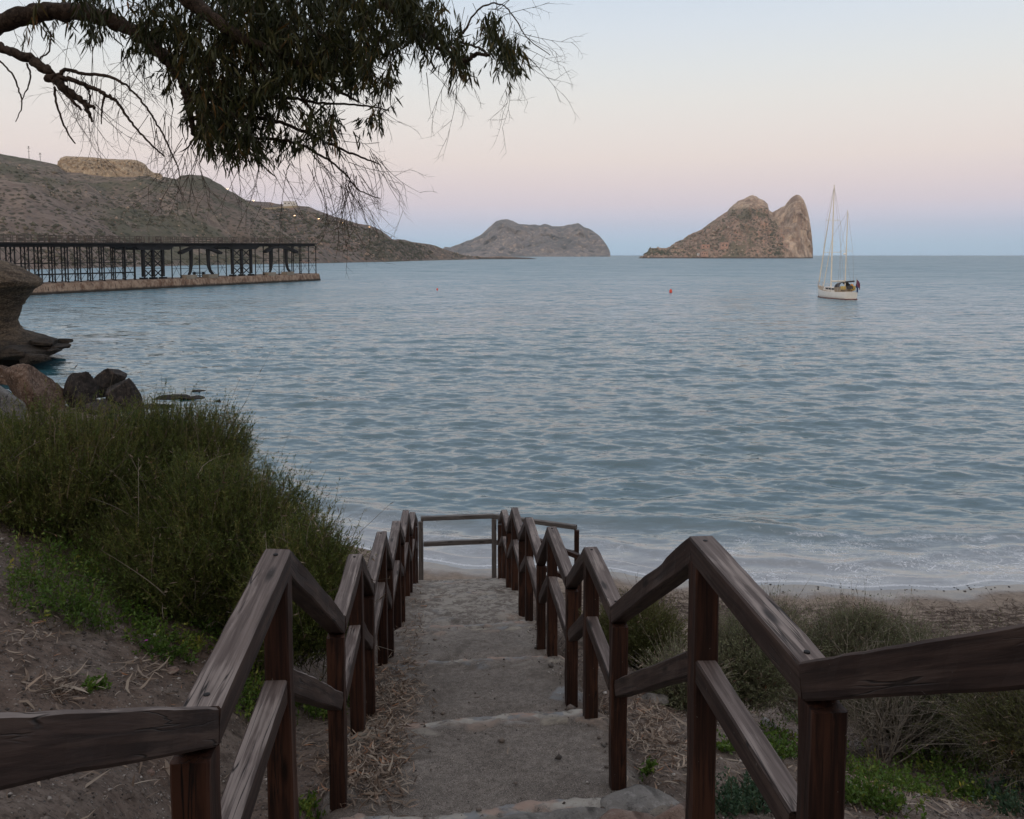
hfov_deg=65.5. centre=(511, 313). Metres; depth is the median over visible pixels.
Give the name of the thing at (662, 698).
loose stone
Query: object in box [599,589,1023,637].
seaweed
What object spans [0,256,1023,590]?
water
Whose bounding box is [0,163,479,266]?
scrub
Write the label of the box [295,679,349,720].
weed patch
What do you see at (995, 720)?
grey shrub
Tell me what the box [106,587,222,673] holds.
weed patch
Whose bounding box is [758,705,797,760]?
weed patch
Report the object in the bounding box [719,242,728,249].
ruined building
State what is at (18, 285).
overhanging rock
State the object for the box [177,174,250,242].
hill knoll
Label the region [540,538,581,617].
side stair rail
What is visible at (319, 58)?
tree
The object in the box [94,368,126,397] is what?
boulder
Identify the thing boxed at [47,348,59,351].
sea rock
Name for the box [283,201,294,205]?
white house
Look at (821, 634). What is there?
grey shrub
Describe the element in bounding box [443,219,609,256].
island
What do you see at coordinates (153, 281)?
pier
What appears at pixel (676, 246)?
scree
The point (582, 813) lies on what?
step stone
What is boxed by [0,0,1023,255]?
sky
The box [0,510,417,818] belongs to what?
handrail
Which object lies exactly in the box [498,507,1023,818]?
handrail
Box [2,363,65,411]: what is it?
boulder
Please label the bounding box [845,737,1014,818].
weed patch
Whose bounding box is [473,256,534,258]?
reef
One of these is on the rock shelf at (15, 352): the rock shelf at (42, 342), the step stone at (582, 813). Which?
the rock shelf at (42, 342)
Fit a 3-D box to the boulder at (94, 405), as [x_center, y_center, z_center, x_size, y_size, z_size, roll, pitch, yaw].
[-18.561,4.455,36.050,2.876,1.222,2.243,2,5,26]
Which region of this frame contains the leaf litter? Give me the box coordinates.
[0,530,1023,818]
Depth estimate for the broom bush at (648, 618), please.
7.76 m
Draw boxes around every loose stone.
[147,769,154,775]
[166,666,179,674]
[640,693,668,705]
[761,717,776,727]
[893,804,909,814]
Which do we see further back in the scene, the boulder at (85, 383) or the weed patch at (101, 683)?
the boulder at (85, 383)
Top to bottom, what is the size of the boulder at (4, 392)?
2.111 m
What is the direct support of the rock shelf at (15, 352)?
attached to the overhanging rock at (18, 285)
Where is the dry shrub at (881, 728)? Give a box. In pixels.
[773,605,974,769]
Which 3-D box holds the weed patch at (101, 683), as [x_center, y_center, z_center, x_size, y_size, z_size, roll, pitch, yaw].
[-2.359,2.092,4.512,0.198,0.119,0.169,3,5,37]
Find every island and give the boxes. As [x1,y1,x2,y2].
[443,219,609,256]
[641,195,812,257]
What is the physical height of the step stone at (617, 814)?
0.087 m
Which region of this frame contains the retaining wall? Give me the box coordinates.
[262,205,297,209]
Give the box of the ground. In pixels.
[0,406,1023,818]
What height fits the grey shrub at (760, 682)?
1.132 m
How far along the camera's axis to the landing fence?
14.81 m
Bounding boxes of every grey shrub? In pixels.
[630,619,739,714]
[681,601,809,731]
[748,581,980,756]
[763,577,833,651]
[780,576,964,758]
[814,586,909,647]
[872,621,1020,772]
[898,586,1023,796]
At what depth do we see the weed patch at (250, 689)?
5.46 m
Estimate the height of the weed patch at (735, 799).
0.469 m
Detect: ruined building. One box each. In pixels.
[670,249,684,251]
[700,244,709,249]
[700,252,707,256]
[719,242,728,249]
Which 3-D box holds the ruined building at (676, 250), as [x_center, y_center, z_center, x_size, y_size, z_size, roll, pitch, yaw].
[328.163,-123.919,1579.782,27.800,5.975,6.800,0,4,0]
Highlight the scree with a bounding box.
[0,161,785,261]
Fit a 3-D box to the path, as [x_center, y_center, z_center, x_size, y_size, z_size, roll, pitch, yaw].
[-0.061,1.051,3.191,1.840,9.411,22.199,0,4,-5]
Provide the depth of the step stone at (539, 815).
3.53 m
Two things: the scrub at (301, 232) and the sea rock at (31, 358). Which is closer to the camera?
the sea rock at (31, 358)
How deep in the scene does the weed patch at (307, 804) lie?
4.25 m
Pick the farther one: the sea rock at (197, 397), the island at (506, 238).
the island at (506, 238)
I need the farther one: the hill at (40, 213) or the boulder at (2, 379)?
the hill at (40, 213)
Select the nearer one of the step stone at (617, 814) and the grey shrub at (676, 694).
the step stone at (617, 814)
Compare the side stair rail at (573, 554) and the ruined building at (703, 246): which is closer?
the side stair rail at (573, 554)
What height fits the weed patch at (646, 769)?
0.135 m
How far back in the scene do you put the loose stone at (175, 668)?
5.28 m
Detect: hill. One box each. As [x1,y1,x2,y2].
[0,154,303,265]
[0,179,176,268]
[246,200,478,263]
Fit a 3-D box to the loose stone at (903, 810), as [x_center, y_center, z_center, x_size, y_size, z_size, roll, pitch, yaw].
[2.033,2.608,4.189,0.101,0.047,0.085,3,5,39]
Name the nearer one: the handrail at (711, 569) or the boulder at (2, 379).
the handrail at (711, 569)
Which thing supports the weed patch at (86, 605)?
on the ground
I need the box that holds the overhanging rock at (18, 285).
[0,260,62,365]
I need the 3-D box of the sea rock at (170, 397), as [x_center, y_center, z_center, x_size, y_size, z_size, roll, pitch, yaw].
[-16.656,4.143,39.141,1.598,0.286,1.129,-2,4,-20]
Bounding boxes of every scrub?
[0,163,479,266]
[643,208,784,255]
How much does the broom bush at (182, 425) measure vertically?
2.202 m
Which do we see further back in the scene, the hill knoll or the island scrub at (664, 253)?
the island scrub at (664, 253)
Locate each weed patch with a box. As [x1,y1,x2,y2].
[0,507,144,635]
[81,668,112,693]
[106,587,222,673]
[233,658,300,725]
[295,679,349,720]
[298,789,326,818]
[638,756,658,781]
[715,756,781,818]
[716,729,736,754]
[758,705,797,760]
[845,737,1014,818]
[968,761,1023,817]
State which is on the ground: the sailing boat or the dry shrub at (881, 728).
the dry shrub at (881, 728)
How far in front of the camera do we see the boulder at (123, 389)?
36.07 m
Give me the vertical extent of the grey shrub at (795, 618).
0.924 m
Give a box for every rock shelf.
[0,344,57,360]
[29,337,57,346]
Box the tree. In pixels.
[0,0,586,277]
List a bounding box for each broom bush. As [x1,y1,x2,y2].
[0,364,190,547]
[37,406,389,675]
[77,346,318,498]
[200,477,436,718]
[578,568,687,669]
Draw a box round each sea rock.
[19,353,51,364]
[41,343,70,348]
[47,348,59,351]
[57,338,72,342]
[156,394,188,399]
[179,395,204,399]
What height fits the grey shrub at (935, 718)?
1.289 m
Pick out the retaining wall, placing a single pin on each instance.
(296, 206)
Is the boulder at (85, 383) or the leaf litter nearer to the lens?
the leaf litter
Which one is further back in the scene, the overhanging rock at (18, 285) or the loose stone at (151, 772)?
the overhanging rock at (18, 285)
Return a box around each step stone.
[497,812,548,818]
[544,807,606,818]
[599,809,653,818]
[600,784,678,812]
[653,800,685,818]
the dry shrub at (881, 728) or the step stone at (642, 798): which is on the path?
the step stone at (642, 798)
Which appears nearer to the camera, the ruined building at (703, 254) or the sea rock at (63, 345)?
the sea rock at (63, 345)
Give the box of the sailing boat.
[818,185,859,299]
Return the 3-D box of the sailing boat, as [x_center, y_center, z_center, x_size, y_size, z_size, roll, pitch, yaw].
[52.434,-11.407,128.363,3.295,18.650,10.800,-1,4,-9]
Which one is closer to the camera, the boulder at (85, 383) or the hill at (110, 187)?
the boulder at (85, 383)
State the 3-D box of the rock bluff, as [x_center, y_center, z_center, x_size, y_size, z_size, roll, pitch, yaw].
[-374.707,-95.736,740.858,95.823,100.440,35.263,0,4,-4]
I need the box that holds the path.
[319,578,680,818]
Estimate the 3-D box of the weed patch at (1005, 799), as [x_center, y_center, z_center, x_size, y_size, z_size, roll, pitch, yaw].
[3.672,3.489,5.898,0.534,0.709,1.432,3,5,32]
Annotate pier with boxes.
[0,234,320,294]
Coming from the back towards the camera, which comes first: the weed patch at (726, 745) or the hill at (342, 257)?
the hill at (342, 257)
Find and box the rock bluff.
[57,156,162,179]
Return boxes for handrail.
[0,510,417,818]
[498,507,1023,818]
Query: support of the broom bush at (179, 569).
on the ground
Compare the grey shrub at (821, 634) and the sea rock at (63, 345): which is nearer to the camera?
the grey shrub at (821, 634)
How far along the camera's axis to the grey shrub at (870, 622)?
8.03 m
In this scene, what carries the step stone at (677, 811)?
on the path
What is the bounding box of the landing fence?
[418,513,578,579]
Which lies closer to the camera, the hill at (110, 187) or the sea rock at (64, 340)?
the sea rock at (64, 340)
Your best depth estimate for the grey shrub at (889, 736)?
7.72 m
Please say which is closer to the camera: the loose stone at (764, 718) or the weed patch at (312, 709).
the weed patch at (312, 709)
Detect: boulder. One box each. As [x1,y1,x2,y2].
[0,365,7,384]
[0,386,26,426]
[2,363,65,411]
[63,371,96,407]
[74,398,125,414]
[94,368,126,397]
[105,378,142,408]
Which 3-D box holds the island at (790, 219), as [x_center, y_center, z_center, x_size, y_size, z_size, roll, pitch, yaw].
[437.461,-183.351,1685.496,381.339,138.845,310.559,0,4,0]
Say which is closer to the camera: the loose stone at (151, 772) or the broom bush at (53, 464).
the loose stone at (151, 772)
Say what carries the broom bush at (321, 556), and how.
on the ground

